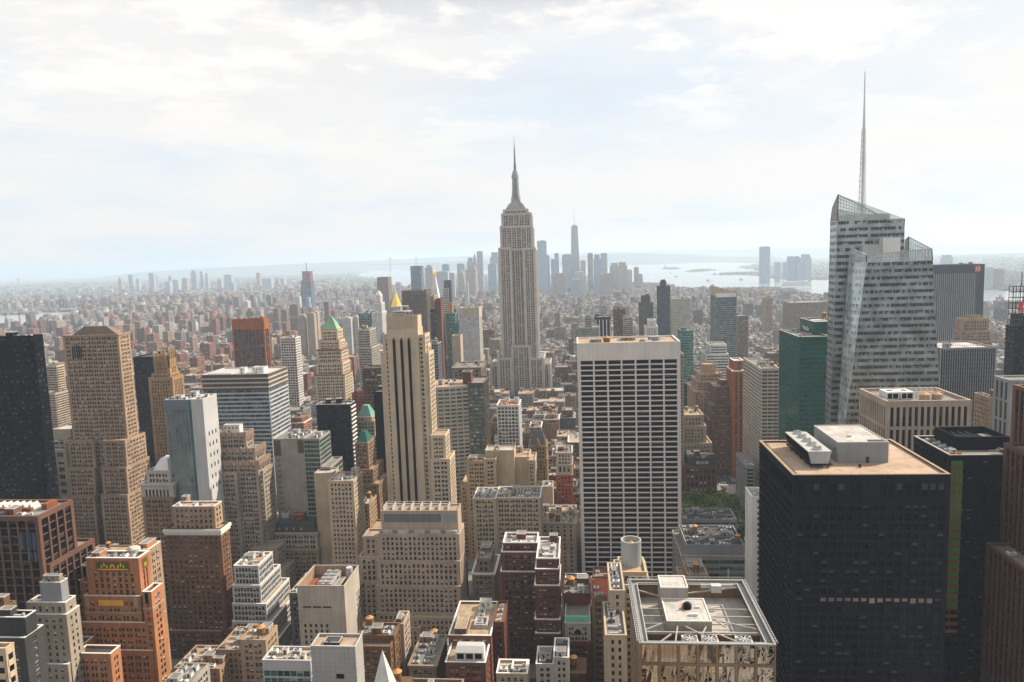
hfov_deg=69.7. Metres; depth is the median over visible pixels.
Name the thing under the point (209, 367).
city building
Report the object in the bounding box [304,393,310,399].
city building
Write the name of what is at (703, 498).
tree
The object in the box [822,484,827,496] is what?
window
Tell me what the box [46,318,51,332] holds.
city building
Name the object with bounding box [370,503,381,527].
window
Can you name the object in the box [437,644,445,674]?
window
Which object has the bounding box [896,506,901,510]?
window
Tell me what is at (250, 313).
office tower
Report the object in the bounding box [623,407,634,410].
window
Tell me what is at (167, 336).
city building
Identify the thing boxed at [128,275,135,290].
office tower
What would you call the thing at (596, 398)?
window
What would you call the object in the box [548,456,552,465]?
city building
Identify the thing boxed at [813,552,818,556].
window
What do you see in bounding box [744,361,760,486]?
window
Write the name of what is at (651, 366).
window
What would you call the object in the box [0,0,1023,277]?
sky
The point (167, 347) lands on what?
city building
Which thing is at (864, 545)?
window
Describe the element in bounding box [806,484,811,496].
window
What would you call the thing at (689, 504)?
tree
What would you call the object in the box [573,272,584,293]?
office tower
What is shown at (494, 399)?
city building
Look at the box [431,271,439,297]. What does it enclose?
stone tower
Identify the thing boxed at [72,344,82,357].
gothic window
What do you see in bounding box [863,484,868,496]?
window
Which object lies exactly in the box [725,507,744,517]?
tree
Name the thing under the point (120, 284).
office tower
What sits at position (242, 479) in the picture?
window
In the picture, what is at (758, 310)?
city building
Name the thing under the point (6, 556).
window
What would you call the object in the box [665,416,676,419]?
window
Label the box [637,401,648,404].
window
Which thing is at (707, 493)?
tree
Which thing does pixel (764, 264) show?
office tower
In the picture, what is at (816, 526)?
window
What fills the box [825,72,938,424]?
crystal tower
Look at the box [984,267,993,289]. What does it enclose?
office tower
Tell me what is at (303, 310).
city building
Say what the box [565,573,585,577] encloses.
city building
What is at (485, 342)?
window
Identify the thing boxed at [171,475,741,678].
pavements
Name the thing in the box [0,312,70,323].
river
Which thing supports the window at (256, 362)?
in the office tower at (251, 342)
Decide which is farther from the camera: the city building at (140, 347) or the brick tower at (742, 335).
the city building at (140, 347)
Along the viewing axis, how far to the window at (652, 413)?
547.51 m
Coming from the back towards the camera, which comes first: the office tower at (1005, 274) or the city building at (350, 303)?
the office tower at (1005, 274)
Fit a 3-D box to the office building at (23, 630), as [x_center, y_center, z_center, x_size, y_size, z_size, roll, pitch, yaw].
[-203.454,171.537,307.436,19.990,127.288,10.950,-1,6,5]
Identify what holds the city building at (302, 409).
on the ground
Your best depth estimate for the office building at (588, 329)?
1120.58 m
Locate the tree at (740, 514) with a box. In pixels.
[732,511,742,518]
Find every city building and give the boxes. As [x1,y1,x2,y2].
[2,303,10,309]
[4,318,12,327]
[11,320,19,330]
[16,325,27,334]
[25,313,35,322]
[26,326,38,333]
[37,319,46,332]
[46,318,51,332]
[50,318,62,331]
[54,337,63,349]
[55,348,65,366]
[56,326,68,336]
[70,314,78,325]
[73,322,78,330]
[95,541,131,549]
[100,315,108,325]
[101,298,107,305]
[104,311,111,322]
[120,312,127,323]
[123,323,134,338]
[124,318,134,323]
[124,330,132,340]
[130,340,137,348]
[131,349,135,364]
[133,320,144,328]
[134,344,146,351]
[136,327,149,343]
[137,304,146,311]
[146,332,158,342]
[146,341,162,352]
[148,319,156,326]
[152,323,163,339]
[155,316,164,324]
[161,344,174,351]
[162,311,172,321]
[162,329,173,343]
[163,303,171,310]
[165,321,174,334]
[165,662,210,681]
[170,306,177,314]
[170,339,185,349]
[174,315,183,322]
[174,330,186,343]
[176,352,187,366]
[177,361,186,372]
[178,318,189,325]
[179,324,188,330]
[180,366,197,374]
[183,370,203,382]
[184,382,198,389]
[186,331,192,342]
[188,319,195,332]
[189,337,197,351]
[189,353,205,371]
[190,383,202,392]
[194,314,203,324]
[198,311,206,321]
[200,342,215,360]
[201,326,209,332]
[205,362,215,371]
[206,334,217,341]
[211,317,219,334]
[212,361,231,370]
[214,354,228,362]
[216,347,223,354]
[218,316,226,330]
[219,341,231,346]
[224,344,233,358]
[226,329,232,344]
[227,317,233,327]
[237,308,244,316]
[268,312,272,323]
[270,334,281,343]
[270,337,276,355]
[271,354,278,359]
[271,360,281,364]
[272,321,281,330]
[274,343,280,358]
[282,321,289,333]
[284,329,293,335]
[289,572,306,645]
[290,316,297,330]
[290,406,310,417]
[290,412,311,429]
[301,306,305,313]
[301,400,315,405]
[302,362,308,371]
[303,372,311,393]
[304,359,314,364]
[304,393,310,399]
[306,387,315,394]
[308,394,315,399]
[310,400,316,417]
[312,418,316,425]
[330,310,336,317]
[347,300,353,307]
[348,353,358,384]
[407,632,447,677]
[413,678,463,681]
[466,561,468,597]
[471,542,500,600]
[482,309,486,320]
[483,327,494,347]
[483,347,489,361]
[486,368,490,384]
[488,303,492,312]
[489,337,501,356]
[489,387,501,395]
[489,394,508,403]
[489,404,496,421]
[490,413,496,434]
[491,350,498,360]
[494,435,497,443]
[502,389,509,396]
[518,388,533,405]
[521,406,528,413]
[522,414,527,418]
[522,419,531,425]
[522,423,529,448]
[523,387,535,398]
[528,406,541,418]
[529,420,542,437]
[532,411,545,428]
[533,398,549,406]
[535,387,546,398]
[538,481,556,504]
[540,348,553,368]
[541,403,557,413]
[543,316,549,328]
[543,407,559,441]
[546,328,554,337]
[546,387,563,398]
[548,442,554,455]
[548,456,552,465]
[549,394,564,413]
[549,464,573,480]
[552,441,565,465]
[554,311,559,326]
[554,378,560,386]
[555,326,565,340]
[555,365,571,381]
[556,347,566,353]
[557,430,568,444]
[558,392,575,411]
[560,382,576,391]
[560,407,575,428]
[560,426,578,434]
[563,353,569,362]
[564,316,571,322]
[565,358,576,369]
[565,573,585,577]
[568,335,573,354]
[568,371,577,384]
[568,435,578,465]
[571,316,579,327]
[571,321,576,337]
[573,478,579,509]
[574,457,579,478]
[577,305,581,314]
[599,303,606,314]
[613,292,620,297]
[625,304,629,315]
[675,558,709,578]
[693,308,702,324]
[707,328,709,341]
[737,299,743,305]
[743,302,753,314]
[754,343,765,351]
[755,302,761,317]
[762,345,772,351]
[764,350,778,363]
[773,327,782,343]
[775,309,781,321]
[782,291,789,298]
[823,292,827,298]
[983,305,989,317]
[991,330,1001,342]
[994,306,1007,321]
[994,337,1004,343]
[996,367,1003,374]
[998,301,1011,307]
[998,360,1003,368]
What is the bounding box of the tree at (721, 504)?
[713,502,724,507]
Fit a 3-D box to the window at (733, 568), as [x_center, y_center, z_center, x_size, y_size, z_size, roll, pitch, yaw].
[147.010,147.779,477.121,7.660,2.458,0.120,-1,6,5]
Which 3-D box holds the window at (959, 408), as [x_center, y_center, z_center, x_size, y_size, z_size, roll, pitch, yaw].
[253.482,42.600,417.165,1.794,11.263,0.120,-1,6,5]
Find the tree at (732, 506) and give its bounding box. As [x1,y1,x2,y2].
[724,502,734,508]
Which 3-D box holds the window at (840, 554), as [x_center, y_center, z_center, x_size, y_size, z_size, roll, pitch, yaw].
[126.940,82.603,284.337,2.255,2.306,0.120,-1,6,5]
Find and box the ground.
[0,252,1023,681]
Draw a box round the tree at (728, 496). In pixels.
[721,493,737,501]
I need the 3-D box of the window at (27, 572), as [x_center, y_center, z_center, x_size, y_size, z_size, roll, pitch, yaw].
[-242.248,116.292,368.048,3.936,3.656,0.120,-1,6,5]
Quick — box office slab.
[201,366,290,509]
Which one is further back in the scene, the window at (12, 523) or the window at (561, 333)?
the window at (561, 333)
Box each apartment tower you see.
[46,364,70,428]
[357,325,380,387]
[613,306,625,335]
[623,315,632,335]
[644,318,657,335]
[710,286,736,365]
[726,358,742,477]
[745,487,758,606]
[762,296,772,331]
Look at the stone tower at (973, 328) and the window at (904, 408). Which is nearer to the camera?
the window at (904, 408)
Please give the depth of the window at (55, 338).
2351.43 m
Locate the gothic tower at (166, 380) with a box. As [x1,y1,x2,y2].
[148,347,184,463]
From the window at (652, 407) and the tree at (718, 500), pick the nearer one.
the window at (652, 407)
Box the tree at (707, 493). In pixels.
[692,490,713,495]
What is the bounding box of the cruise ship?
[779,280,812,288]
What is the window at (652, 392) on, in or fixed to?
in the office tower at (629, 402)
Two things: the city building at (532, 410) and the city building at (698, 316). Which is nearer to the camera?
the city building at (532, 410)
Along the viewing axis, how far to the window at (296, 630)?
471.87 m
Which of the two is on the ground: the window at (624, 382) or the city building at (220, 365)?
the city building at (220, 365)
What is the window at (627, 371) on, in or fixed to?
in the office tower at (629, 402)
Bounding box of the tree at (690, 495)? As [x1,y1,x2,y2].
[683,491,704,498]
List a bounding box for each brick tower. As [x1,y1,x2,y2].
[61,325,150,545]
[78,537,171,681]
[162,494,233,658]
[703,377,730,475]
[737,313,747,358]
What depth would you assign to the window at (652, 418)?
547.91 m
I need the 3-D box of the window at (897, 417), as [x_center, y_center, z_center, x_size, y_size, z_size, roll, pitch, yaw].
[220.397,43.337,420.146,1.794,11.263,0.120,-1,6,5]
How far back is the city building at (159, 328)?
2535.91 m
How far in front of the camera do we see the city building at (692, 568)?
455.49 m
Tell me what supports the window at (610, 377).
in the office tower at (629, 402)
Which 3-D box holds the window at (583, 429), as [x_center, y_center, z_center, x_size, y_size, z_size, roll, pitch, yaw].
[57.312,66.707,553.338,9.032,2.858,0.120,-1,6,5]
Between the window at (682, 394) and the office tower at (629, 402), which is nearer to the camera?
the office tower at (629, 402)
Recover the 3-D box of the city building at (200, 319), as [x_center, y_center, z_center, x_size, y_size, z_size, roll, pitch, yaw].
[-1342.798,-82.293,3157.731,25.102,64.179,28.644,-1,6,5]
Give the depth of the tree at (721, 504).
713.95 m
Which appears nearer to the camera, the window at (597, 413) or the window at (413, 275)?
the window at (597, 413)
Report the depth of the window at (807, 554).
285.47 m
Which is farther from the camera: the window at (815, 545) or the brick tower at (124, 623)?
the brick tower at (124, 623)
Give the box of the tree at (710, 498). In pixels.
[705,494,714,503]
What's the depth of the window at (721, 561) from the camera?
477.43 m
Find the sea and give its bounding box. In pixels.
[0,275,112,281]
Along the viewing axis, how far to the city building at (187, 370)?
1516.15 m
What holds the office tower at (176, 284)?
on the ground
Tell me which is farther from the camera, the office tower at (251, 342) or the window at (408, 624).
the office tower at (251, 342)
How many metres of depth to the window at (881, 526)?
281.76 m
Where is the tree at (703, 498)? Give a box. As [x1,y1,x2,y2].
[699,495,717,505]
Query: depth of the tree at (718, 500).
729.86 m
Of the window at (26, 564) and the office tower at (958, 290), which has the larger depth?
the office tower at (958, 290)
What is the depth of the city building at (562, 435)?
859.77 m
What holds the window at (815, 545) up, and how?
in the office tower at (853, 533)
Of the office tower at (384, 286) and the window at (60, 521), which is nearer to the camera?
the window at (60, 521)
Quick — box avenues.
[168,315,757,625]
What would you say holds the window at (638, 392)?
in the office tower at (629, 402)
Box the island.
[684,269,715,271]
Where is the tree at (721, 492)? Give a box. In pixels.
[714,489,726,497]
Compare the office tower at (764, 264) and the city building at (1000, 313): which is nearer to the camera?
the city building at (1000, 313)
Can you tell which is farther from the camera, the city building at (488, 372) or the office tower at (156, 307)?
the office tower at (156, 307)
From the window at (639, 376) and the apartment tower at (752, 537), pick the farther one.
the window at (639, 376)
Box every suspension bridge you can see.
[11,299,79,308]
[372,256,435,273]
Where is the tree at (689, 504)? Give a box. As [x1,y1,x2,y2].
[681,501,693,507]
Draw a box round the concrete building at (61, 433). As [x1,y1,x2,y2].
[53,424,72,498]
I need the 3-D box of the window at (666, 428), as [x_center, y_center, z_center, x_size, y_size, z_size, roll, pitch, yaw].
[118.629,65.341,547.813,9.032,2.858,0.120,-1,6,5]
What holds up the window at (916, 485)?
in the office tower at (853, 533)
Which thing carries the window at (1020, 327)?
in the office tower at (1014, 350)
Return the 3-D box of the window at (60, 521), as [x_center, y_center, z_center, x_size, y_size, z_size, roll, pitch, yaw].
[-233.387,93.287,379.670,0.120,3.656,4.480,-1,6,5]
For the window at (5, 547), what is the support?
in the office building at (38, 538)
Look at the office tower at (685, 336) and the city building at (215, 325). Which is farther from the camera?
the city building at (215, 325)
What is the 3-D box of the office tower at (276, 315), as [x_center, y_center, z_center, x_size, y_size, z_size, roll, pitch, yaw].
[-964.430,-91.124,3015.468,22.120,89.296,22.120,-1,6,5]
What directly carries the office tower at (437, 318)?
on the ground
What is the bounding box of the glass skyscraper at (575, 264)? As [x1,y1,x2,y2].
[571,221,579,290]
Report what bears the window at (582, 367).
in the office tower at (629, 402)
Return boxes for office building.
[0,499,95,616]
[0,605,48,681]
[0,642,17,681]
[232,551,292,645]
[262,646,312,681]
[273,428,342,518]
[280,333,303,405]
[296,565,365,645]
[310,633,364,681]
[359,501,466,652]
[374,385,386,472]
[435,370,490,518]
[461,445,537,558]
[473,485,542,599]
[496,397,522,448]
[579,315,598,336]
[594,314,610,336]
[672,524,744,581]
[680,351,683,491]
[681,507,736,530]
[701,341,728,376]
[736,452,753,516]
[743,357,778,486]
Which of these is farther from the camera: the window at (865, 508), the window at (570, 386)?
the window at (570, 386)
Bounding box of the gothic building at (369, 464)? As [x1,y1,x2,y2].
[355,430,387,518]
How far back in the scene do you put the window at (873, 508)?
281.22 m
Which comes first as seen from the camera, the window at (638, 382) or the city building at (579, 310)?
the window at (638, 382)
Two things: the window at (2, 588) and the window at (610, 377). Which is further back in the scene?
the window at (610, 377)
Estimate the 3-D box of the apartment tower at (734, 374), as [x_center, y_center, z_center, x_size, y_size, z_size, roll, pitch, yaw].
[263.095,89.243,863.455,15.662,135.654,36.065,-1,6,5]
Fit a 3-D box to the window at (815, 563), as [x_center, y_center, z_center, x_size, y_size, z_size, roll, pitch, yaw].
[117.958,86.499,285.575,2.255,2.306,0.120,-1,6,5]
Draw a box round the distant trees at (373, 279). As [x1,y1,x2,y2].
[0,253,1023,353]
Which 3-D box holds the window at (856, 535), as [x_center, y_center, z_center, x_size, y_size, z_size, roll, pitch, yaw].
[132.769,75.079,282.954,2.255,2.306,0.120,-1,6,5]
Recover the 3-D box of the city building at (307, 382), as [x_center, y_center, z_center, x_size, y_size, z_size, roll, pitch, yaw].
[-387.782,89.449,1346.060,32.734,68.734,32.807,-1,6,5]
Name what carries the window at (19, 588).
in the office building at (38, 538)
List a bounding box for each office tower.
[0,331,59,498]
[110,302,120,307]
[118,277,123,290]
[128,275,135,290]
[131,282,135,290]
[133,350,166,467]
[136,279,140,290]
[148,273,156,290]
[149,305,159,310]
[156,276,158,290]
[164,390,225,521]
[165,281,172,291]
[172,280,181,289]
[182,278,189,290]
[187,302,199,308]
[191,270,199,288]
[200,271,204,288]
[205,273,209,288]
[217,279,223,288]
[218,296,226,307]
[224,274,233,287]
[226,299,231,307]
[229,282,235,290]
[231,316,271,366]
[232,297,240,307]
[240,300,250,308]
[247,310,255,317]
[250,295,255,307]
[255,310,262,316]
[256,273,261,286]
[262,278,273,287]
[266,295,272,305]
[272,297,277,303]
[273,308,280,321]
[280,278,285,286]
[281,309,288,321]
[290,304,300,316]
[294,296,301,306]
[297,314,308,355]
[301,266,315,309]
[306,297,310,313]
[307,312,318,355]
[312,311,320,346]
[316,397,357,470]
[324,301,330,323]
[341,317,354,355]
[352,315,358,356]
[358,310,378,343]
[377,277,392,313]
[402,289,431,342]
[410,266,423,289]
[425,267,434,290]
[429,295,446,379]
[431,337,442,379]
[435,271,448,294]
[442,264,450,272]
[443,280,452,355]
[446,302,459,379]
[449,273,455,296]
[452,334,463,365]
[457,263,465,279]
[458,269,465,294]
[459,304,483,361]
[466,265,477,293]
[466,280,468,303]
[467,257,472,264]
[471,273,476,296]
[472,253,477,276]
[477,251,484,289]
[488,264,497,292]
[490,252,498,290]
[537,240,547,291]
[547,255,549,290]
[551,259,554,289]
[553,273,565,294]
[554,253,558,272]
[562,254,570,288]
[572,279,579,297]
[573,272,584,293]
[577,335,681,583]
[580,260,585,286]
[587,253,592,289]
[593,254,600,280]
[594,270,599,293]
[600,253,607,273]
[600,273,612,294]
[609,263,617,288]
[617,262,627,288]
[627,269,631,287]
[627,569,777,681]
[634,267,638,286]
[638,274,642,286]
[639,294,652,335]
[657,279,669,334]
[670,297,689,338]
[677,327,693,378]
[684,379,690,406]
[758,425,950,681]
[759,246,769,282]
[774,262,779,279]
[778,312,827,439]
[782,262,786,279]
[787,256,792,280]
[793,256,799,280]
[796,261,803,280]
[799,254,811,281]
[859,387,971,450]
[913,426,1009,681]
[933,262,984,340]
[937,341,996,425]
[940,255,952,263]
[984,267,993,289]
[992,375,1023,436]
[993,268,1003,286]
[1003,272,1023,374]
[1004,269,1006,284]
[1010,278,1015,288]
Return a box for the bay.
[391,262,1023,306]
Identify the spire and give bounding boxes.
[375,650,395,681]
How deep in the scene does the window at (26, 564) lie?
367.67 m
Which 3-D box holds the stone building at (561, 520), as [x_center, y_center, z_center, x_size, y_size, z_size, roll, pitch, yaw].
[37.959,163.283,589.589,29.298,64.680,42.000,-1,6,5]
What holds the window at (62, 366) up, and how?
in the apartment tower at (59, 403)
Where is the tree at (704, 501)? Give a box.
[692,496,708,504]
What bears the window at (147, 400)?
in the office tower at (143, 368)
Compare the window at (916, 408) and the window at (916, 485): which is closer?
the window at (916, 485)
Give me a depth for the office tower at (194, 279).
8737.84 m
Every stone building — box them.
[26,573,84,681]
[138,455,176,623]
[174,623,259,681]
[239,622,278,681]
[275,511,321,583]
[314,467,365,577]
[364,491,381,530]
[490,423,494,444]
[496,659,529,681]
[529,430,548,480]
[542,480,553,504]
[542,503,577,593]
[602,562,626,681]
[613,536,648,681]
[684,405,711,454]
[782,300,827,328]
[973,389,992,428]
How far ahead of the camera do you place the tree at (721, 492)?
745.23 m
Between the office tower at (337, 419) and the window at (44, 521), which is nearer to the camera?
the window at (44, 521)
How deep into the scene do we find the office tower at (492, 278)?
5014.69 m
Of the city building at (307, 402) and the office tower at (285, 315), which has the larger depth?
the office tower at (285, 315)
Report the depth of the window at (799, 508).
283.70 m
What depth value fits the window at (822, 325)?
604.86 m
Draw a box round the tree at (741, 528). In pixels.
[737,519,744,541]
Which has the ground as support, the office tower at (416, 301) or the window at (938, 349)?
the office tower at (416, 301)
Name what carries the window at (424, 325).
in the office tower at (416, 301)
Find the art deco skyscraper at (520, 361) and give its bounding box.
[490,145,551,395]
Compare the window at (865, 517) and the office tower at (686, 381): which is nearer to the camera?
the window at (865, 517)
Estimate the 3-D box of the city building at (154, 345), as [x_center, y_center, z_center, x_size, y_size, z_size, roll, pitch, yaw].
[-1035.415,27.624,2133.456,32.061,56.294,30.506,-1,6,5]
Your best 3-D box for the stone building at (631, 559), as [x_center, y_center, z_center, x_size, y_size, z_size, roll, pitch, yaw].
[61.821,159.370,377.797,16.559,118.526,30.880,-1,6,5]
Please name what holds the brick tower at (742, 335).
on the ground
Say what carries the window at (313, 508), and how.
in the office building at (301, 457)
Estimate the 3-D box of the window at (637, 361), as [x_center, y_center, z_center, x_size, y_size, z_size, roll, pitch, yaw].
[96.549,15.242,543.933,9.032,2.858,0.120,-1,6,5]
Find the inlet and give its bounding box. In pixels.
[935,250,1023,253]
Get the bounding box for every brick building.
[0,593,16,607]
[351,365,381,415]
[358,611,411,681]
[392,668,412,681]
[430,628,448,653]
[445,598,496,681]
[493,600,509,681]
[500,530,562,663]
[536,637,569,681]
[555,445,573,504]
[563,574,591,681]
[569,654,586,681]
[590,576,607,681]
[591,566,606,633]
[682,450,716,492]
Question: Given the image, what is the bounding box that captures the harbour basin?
[356,270,410,285]
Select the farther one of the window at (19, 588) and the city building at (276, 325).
the city building at (276, 325)
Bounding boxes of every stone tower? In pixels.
[219,423,295,589]
[314,316,353,403]
[356,404,376,457]
[374,291,386,339]
[386,289,401,326]
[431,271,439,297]
[451,360,486,379]
[687,362,721,413]
[950,314,992,345]
[980,384,1023,681]
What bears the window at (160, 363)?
in the gothic tower at (166, 380)
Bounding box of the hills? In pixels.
[88,242,1023,278]
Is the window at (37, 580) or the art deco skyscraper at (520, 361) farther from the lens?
the art deco skyscraper at (520, 361)
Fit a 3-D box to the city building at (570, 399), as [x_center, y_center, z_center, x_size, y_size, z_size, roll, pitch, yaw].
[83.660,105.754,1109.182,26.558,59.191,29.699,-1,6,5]
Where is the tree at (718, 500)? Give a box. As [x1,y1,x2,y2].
[714,496,727,503]
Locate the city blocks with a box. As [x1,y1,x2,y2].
[0,253,1023,568]
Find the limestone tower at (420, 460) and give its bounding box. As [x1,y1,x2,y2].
[380,306,456,502]
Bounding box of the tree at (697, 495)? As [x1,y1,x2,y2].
[684,494,700,500]
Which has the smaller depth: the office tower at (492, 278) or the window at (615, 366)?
the window at (615, 366)
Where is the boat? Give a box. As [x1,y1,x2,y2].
[992,295,1010,301]
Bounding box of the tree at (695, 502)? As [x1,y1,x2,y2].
[686,498,699,506]
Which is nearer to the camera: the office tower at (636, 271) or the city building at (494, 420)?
the city building at (494, 420)
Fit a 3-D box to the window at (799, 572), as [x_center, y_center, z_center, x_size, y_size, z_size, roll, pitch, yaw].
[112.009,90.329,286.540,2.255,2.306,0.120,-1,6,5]
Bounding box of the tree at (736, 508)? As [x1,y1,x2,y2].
[724,504,741,511]
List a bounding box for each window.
[0,337,58,498]
[0,521,6,527]
[0,545,91,616]
[1,529,7,535]
[2,537,8,543]
[3,545,9,551]
[4,554,10,559]
[5,562,11,568]
[6,570,12,576]
[7,578,13,584]
[9,521,15,527]
[10,529,16,535]
[11,537,17,543]
[12,545,18,551]
[13,554,19,560]
[14,562,20,568]
[15,570,21,576]
[16,578,22,584]
[17,586,23,592]
[18,594,24,600]
[19,521,25,527]
[22,554,28,560]
[23,562,29,568]
[24,570,30,576]
[25,578,31,584]
[26,586,32,592]
[27,594,32,600]
[28,521,34,527]
[33,562,38,568]
[33,570,39,576]
[34,578,40,584]
[35,586,39,592]
[41,518,46,525]
[42,525,47,533]
[43,533,48,541]
[44,541,49,549]
[45,549,50,557]
[49,366,70,428]
[49,514,54,521]
[50,521,55,529]
[51,529,56,537]
[52,537,57,545]
[53,545,57,553]
[55,338,63,349]
[56,351,65,366]
[57,510,62,517]
[58,517,63,525]
[59,525,63,533]
[60,533,64,541]
[60,541,65,549]
[65,506,69,513]
[65,513,70,521]
[66,335,148,545]
[66,521,71,529]
[67,529,71,536]
[68,537,72,544]
[70,613,82,681]
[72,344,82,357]
[80,549,166,681]
[136,357,159,467]
[137,329,149,343]
[147,342,161,352]
[148,489,175,621]
[152,363,182,458]
[153,326,161,338]
[169,506,232,656]
[171,341,185,348]
[176,490,195,502]
[185,375,200,382]
[191,357,204,370]
[198,671,207,681]
[201,343,214,359]
[209,428,220,488]
[212,320,219,333]
[218,382,290,507]
[222,438,293,588]
[222,661,230,681]
[237,329,269,366]
[259,556,291,645]
[264,670,269,675]
[268,632,276,650]
[271,671,276,675]
[284,671,289,675]
[289,337,303,405]
[291,416,311,428]
[293,597,300,642]
[295,534,321,579]
[297,671,302,676]
[301,271,315,309]
[304,671,309,676]
[309,433,342,514]
[317,331,352,400]
[318,403,356,469]
[336,475,364,562]
[336,674,343,678]
[354,370,379,415]
[358,330,378,387]
[358,442,387,507]
[362,564,456,652]
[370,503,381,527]
[372,313,378,343]
[375,296,381,339]
[377,277,391,313]
[387,336,454,502]
[391,624,409,675]
[403,294,430,335]
[411,266,423,289]
[425,268,432,288]
[431,343,442,378]
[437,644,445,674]
[444,281,452,355]
[447,313,459,379]
[450,384,490,510]
[463,463,533,557]
[477,523,537,564]
[483,330,492,347]
[490,340,499,355]
[493,235,547,395]
[505,547,553,661]
[514,179,519,198]
[520,395,531,404]
[522,435,527,447]
[546,417,556,440]
[556,328,564,340]
[556,368,569,381]
[561,412,573,428]
[564,386,574,391]
[565,397,573,409]
[570,444,577,464]
[580,319,597,336]
[581,361,592,364]
[581,366,592,369]
[581,371,592,374]
[581,376,592,379]
[581,381,592,384]
[581,387,592,390]
[581,392,592,395]
[581,397,593,400]
[582,402,593,405]
[582,407,593,410]
[582,412,593,415]
[582,418,593,420]
[582,423,593,425]
[582,428,593,431]
[582,432,677,583]
[582,433,593,436]
[594,361,606,363]
[595,366,606,369]
[595,371,606,374]
[595,376,606,379]
[595,381,606,384]
[595,386,606,389]
[595,392,606,395]
[595,397,606,400]
[595,402,606,405]
[595,407,607,410]
[596,412,607,415]
[596,417,607,420]
[596,422,607,425]
[596,428,607,430]
[596,433,607,436]
[608,360,620,363]
[608,365,620,368]
[609,371,620,374]
[609,376,620,379]
[609,381,620,384]
[609,386,620,389]
[609,391,620,394]
[609,397,620,399]
[609,402,620,405]
[609,407,620,410]
[609,412,620,415]
[609,417,621,420]
[609,422,621,425]
[610,427,621,430]
[615,310,624,334]
[622,360,634,363]
[622,365,634,368]
[623,370,634,373]
[623,376,634,379]
[623,381,634,384]
[623,386,634,389]
[623,391,634,394]
[623,396,634,399]
[623,402,634,404]
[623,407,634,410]
[623,412,634,415]
[623,417,634,420]
[623,422,635,425]
[623,427,635,430]
[636,360,648,363]
[636,365,648,368]
[636,370,648,373]
[637,375,648,378]
[637,381,648,383]
[637,386,648,389]
[637,391,648,394]
[637,396,648,399]
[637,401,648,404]
[637,407,648,409]
[637,412,648,415]
[637,417,648,420]
[637,422,648,425]
[637,427,648,430]
[640,296,652,335]
[647,322,655,335]
[650,359,662,362]
[650,365,662,368]
[651,370,662,373]
[651,375,662,378]
[651,380,662,383]
[651,386,662,388]
[651,391,662,394]
[651,396,662,399]
[651,401,662,404]
[651,406,662,409]
[651,411,662,414]
[651,417,662,420]
[651,422,662,425]
[651,427,662,430]
[657,282,669,334]
[665,359,676,362]
[665,364,676,367]
[665,370,676,373]
[665,375,676,378]
[665,380,676,383]
[665,385,676,388]
[665,390,676,393]
[665,396,676,399]
[665,401,676,404]
[665,406,676,409]
[665,411,676,414]
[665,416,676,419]
[665,422,676,425]
[665,427,676,430]
[672,535,680,574]
[673,300,689,338]
[678,330,692,378]
[681,394,682,491]
[685,429,708,450]
[687,374,719,413]
[696,310,701,324]
[701,344,725,375]
[706,382,728,473]
[707,560,718,563]
[707,567,718,569]
[708,573,718,576]
[710,296,735,365]
[720,560,731,563]
[720,567,731,570]
[720,574,731,576]
[732,560,744,563]
[732,567,744,570]
[732,574,744,576]
[736,457,745,515]
[739,317,746,357]
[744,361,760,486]
[745,304,752,314]
[746,499,750,568]
[760,454,943,681]
[765,300,771,328]
[779,320,825,439]
[785,303,827,328]
[797,506,802,510]
[797,515,802,519]
[797,524,802,529]
[797,533,802,538]
[797,543,802,547]
[797,552,802,556]
[797,570,801,575]
[798,484,802,496]
[805,515,810,519]
[805,524,810,529]
[805,533,810,538]
[805,543,810,547]
[805,552,810,556]
[805,561,810,566]
[805,570,809,575]
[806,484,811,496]
[813,524,818,529]
[813,533,818,538]
[813,543,818,547]
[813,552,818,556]
[813,561,818,566]
[814,484,819,496]
[815,323,819,333]
[820,323,824,333]
[821,533,826,538]
[821,543,826,547]
[821,552,826,556]
[821,561,826,566]
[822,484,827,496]
[822,506,827,510]
[822,524,826,529]
[825,221,938,422]
[829,552,834,556]
[829,561,834,566]
[830,484,835,496]
[830,506,835,510]
[830,515,835,519]
[830,524,835,529]
[830,533,834,538]
[837,552,842,557]
[837,561,842,566]
[838,263,865,424]
[838,506,843,510]
[838,515,843,519]
[838,524,843,529]
[838,533,843,538]
[839,484,844,496]
[845,561,850,566]
[846,515,851,519]
[846,524,851,529]
[846,533,851,538]
[846,552,850,557]
[847,484,852,496]
[854,524,859,529]
[854,533,859,538]
[854,543,859,547]
[854,552,859,557]
[855,484,860,496]
[862,533,867,538]
[862,543,867,547]
[862,552,867,557]
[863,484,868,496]
[863,506,868,510]
[863,515,868,519]
[863,524,867,529]
[871,506,876,510]
[871,515,876,519]
[871,524,876,529]
[871,533,875,538]
[872,484,877,496]
[879,524,884,529]
[879,533,884,538]
[880,484,885,496]
[887,524,892,529]
[888,483,893,496]
[888,506,893,510]
[890,407,892,426]
[896,407,899,426]
[896,430,898,442]
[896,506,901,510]
[896,515,901,519]
[897,483,902,496]
[902,407,905,425]
[902,430,904,445]
[905,483,910,496]
[908,407,911,425]
[908,430,910,448]
[913,483,919,496]
[913,506,918,510]
[914,407,917,425]
[916,443,983,681]
[921,407,923,425]
[921,506,926,510]
[922,483,927,496]
[927,407,929,425]
[930,483,935,496]
[933,407,935,425]
[934,281,975,340]
[938,349,993,425]
[938,506,943,510]
[939,407,941,425]
[939,483,944,496]
[945,407,947,425]
[951,407,953,425]
[954,321,989,343]
[957,407,960,425]
[963,406,966,425]
[975,396,988,425]
[985,534,1023,681]
[994,310,1005,320]
[1004,316,1023,374]
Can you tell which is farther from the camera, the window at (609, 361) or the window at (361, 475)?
the window at (361, 475)

